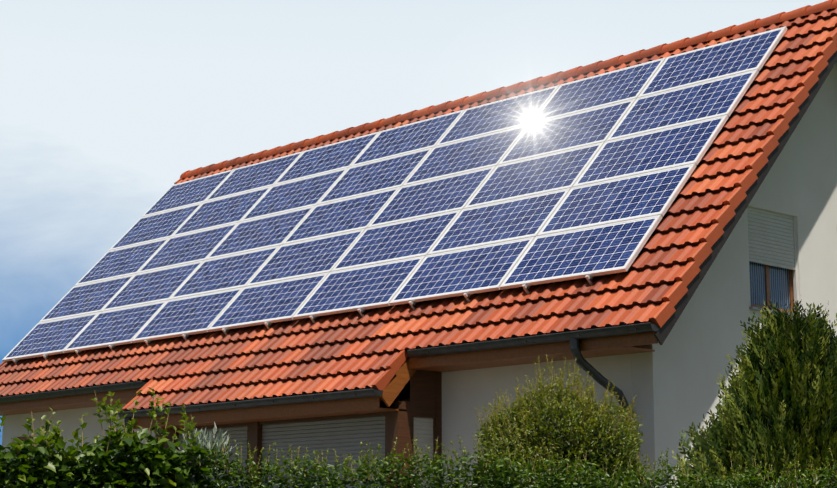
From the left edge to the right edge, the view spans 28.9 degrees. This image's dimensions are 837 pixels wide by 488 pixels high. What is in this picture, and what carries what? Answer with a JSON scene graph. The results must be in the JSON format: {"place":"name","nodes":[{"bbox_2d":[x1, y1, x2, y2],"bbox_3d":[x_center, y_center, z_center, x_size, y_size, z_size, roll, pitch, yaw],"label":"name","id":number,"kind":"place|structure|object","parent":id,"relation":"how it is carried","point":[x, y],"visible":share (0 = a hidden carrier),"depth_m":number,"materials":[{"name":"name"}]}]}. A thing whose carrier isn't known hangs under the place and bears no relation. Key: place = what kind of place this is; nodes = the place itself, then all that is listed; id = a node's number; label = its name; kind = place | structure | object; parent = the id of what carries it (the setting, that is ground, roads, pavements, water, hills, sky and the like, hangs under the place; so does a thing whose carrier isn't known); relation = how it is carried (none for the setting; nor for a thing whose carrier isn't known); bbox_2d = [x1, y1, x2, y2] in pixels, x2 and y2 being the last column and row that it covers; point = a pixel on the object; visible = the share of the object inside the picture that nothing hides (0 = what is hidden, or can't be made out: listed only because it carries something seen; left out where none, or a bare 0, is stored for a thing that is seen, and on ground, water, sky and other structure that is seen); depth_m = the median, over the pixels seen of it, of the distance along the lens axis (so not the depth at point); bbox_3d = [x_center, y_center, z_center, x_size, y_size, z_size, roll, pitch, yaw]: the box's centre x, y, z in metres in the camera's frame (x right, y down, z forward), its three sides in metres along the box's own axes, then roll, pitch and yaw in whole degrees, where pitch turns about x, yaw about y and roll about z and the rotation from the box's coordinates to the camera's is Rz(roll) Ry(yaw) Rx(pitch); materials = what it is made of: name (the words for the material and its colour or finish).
{"place":"outdoors","nodes":[
{"label":"outdoors","id":0,"kind":"place"},
{"bbox_2d":[2,415,11,486],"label":"house gable wall","id":1,"kind":"structure","parent":0,"point":[6,435],"depth_m":28.09,"materials":[{"name":"white paint"}]},
{"bbox_2d":[10,346,632,487],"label":"house wall","id":2,"kind":"structure","parent":0,"point":[465,393],"depth_m":20.08,"materials":[{"name":"white paint"}]},
{"bbox_2d":[0,0,827,451],"label":"sky","id":3,"kind":"structure","parent":0,"point":[105,105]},
{"bbox_2d":[0,387,836,487],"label":"hedge","id":4,"kind":"object","parent":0,"point":[72,467],"depth_m":9.54,"materials":[{"name":"green plant"}]},
{"bbox_2d":[470,354,648,487],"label":"bush","id":5,"kind":"object","parent":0,"point":[603,435],"depth_m":16.48,"materials":[{"name":"green plant"}]},
{"bbox_2d":[631,62,836,487],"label":"house side wall","id":6,"kind":"structure","parent":0,"point":[675,385],"depth_m":19.40,"materials":[{"name":"white paint"}]},
{"bbox_2d":[747,206,794,269],"bbox_3d":[4.371,-0.071,20.175,1.066,0.683,0.025,10,-14,-43],"label":"roller shutter","id":7,"kind":"object","parent":6,"relation":"in","point":[770,239],"visible":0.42,"depth_m":20.18,"materials":[{"name":"grey plastic"}]},
{"bbox_2d":[751,265,793,312],"bbox_3d":[4.317,0.220,20.180,1.090,1.260,0.060,10,-14,-43],"label":"gable window frame","id":8,"kind":"object","parent":6,"relation":"in","point":[767,284],"visible":0.06,"depth_m":20.14,"materials":[{"name":"brown wood"}]},
{"bbox_2d":[749,261,789,309],"bbox_3d":[4.317,0.220,20.180,0.970,1.140,0.016,10,-14,-43],"label":"gable window glass","id":9,"kind":"object","parent":8,"relation":"in","point":[779,285],"depth_m":20.18,"materials":[{"name":"blue glass"}]},
{"bbox_2d":[749,306,804,317],"bbox_3d":[4.375,0.849,20.008,1.150,0.032,0.185,10,-14,-43],"label":"gable window sill","id":10,"kind":"structure","parent":6,"relation":"attached to","point":[754,308],"depth_m":19.68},
{"bbox_2d":[792,216,797,307],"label":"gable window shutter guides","id":11,"kind":"object","parent":6,"relation":"attached to","point":[795,279],"visible":0.21,"depth_m":20.46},
{"bbox_2d":[672,298,836,487],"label":"thuja","id":12,"kind":"object","parent":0,"point":[768,367],"depth_m":12.73,"materials":[{"name":"green plant"}]},
{"label":"ground surface","id":13,"kind":"structure","parent":0,"visible":0},
{"bbox_2d":[175,422,237,467],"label":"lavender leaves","id":14,"kind":"object","parent":13,"relation":"on","point":[209,440],"visible":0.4,"depth_m":9.43,"materials":[{"name":"green plant"}]},
{"bbox_3d":[0.430,3.226,25.679,7.000,5.900,13.610,10,-14,-43],"label":"house","id":15,"kind":"object","parent":13,"relation":"on","visible":0},
{"bbox_2d":[18,436,31,453],"bbox_3d":[-6.665,3.860,27.682,0.060,1.150,0.650,10,-14,-43],"label":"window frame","id":16,"kind":"object","parent":15,"relation":"attached to","point":[22,438],"visible":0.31,"depth_m":27.87,"materials":[{"name":"brown wood"}]},
{"bbox_2d":[190,9,832,400],"bbox_3d":[0.441,0.319,25.838,9.336,5.239,14.790,10,-14,-43],"label":"timber roof deck","id":17,"kind":"object","parent":15,"relation":"attached to","point":[556,81],"depth_m":24.38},
{"bbox_2d":[12,275,593,363],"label":"panel mounting brackets","id":18,"kind":"object","parent":17,"relation":"on","point":[524,286],"visible":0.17,"depth_m":22.30,"materials":[{"name":"metal"}]},
{"bbox_2d":[2,26,786,361],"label":"solar module frames","id":19,"kind":"structure","parent":18,"relation":"attached to","point":[560,202],"depth_m":22.94,"materials":[{"name":"silver metal"}]},
{"bbox_2d":[4,28,782,358],"bbox_3d":[-1.197,-0.426,24.828,3.437,3.584,13.776,10,-14,-43],"label":"solar module glass","id":20,"kind":"object","parent":19,"relation":"in","point":[578,252],"visible":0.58,"depth_m":23.32,"materials":[{"name":"blue glass"}]},
{"bbox_2d":[509,99,555,141],"bbox_3d":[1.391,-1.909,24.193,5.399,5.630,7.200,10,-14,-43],"label":"sun glare on modules","id":21,"kind":"object","parent":19,"relation":"attached to","point":[532,120],"visible":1,"depth_m":23.59,"materials":[{"name":"white"}]},
{"bbox_2d":[0,332,657,429],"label":"eaves soffit","id":22,"kind":"structure","parent":17,"relation":"attached to","point":[589,348],"depth_m":20.16,"materials":[{"name":"brown wood"}]},
{"bbox_2d":[0,322,658,473],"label":"gutters and downpipes","id":23,"kind":"object","parent":22,"relation":"attached to","point":[574,338],"visible":0.75,"depth_m":19.70,"materials":[{"name":"metal"}]},
{"bbox_2d":[380,357,416,406],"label":"roof barge boards","id":24,"kind":"object","parent":17,"relation":"attached to","point":[394,387],"visible":0.21,"depth_m":19.91,"materials":[{"name":"brown wood"}]},
{"bbox_2d":[0,8,836,410],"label":"roof tiles","id":25,"kind":"object","parent":17,"relation":"on","point":[338,352],"visible":0.25,"depth_m":20.77,"materials":[{"name":"tile"}]},
{"bbox_2d":[180,0,836,177],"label":"roof ridge caps","id":26,"kind":"object","parent":25,"relation":"on","point":[781,17],"visible":0.44,"depth_m":25.01,"materials":[{"name":"tile"}]},
{"bbox_2d":[0,22,836,411],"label":"roof edge tiles","id":27,"kind":"object","parent":17,"relation":"on","point":[726,212],"visible":0.58,"depth_m":18.98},
{"bbox_2d":[184,51,836,344],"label":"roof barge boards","id":28,"kind":"object","parent":17,"relation":"attached to","point":[661,334],"visible":0.25,"depth_m":18.73,"materials":[{"name":"brown wood"}]},
{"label":"paved path","id":29,"kind":"object","parent":13,"relation":"on","visible":0},
{"bbox_2d":[156,370,441,487],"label":"wooden posts","id":30,"kind":"object","parent":29,"relation":"on","point":[423,385],"visible":0.33,"depth_m":20.22,"materials":[{"name":"brown wood"}]},
{"bbox_2d":[178,416,384,487],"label":"roller shutters","id":31,"kind":"object","parent":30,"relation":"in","point":[346,436],"visible":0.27,"depth_m":21.11,"materials":[{"name":"grey plastic"}]},
{"bbox_2d":[176,399,435,430],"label":"bay shutter boxes","id":32,"kind":"object","parent":30,"relation":"attached to","point":[424,408],"visible":0.36,"depth_m":20.58,"materials":[{"name":"brown wood"}]},
{"bbox_2d":[414,417,432,487],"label":"bay shutter","id":33,"kind":"object","parent":30,"relation":"in","point":[423,431],"visible":0.4,"depth_m":20.25,"materials":[{"name":"grey plastic"}]}
]}

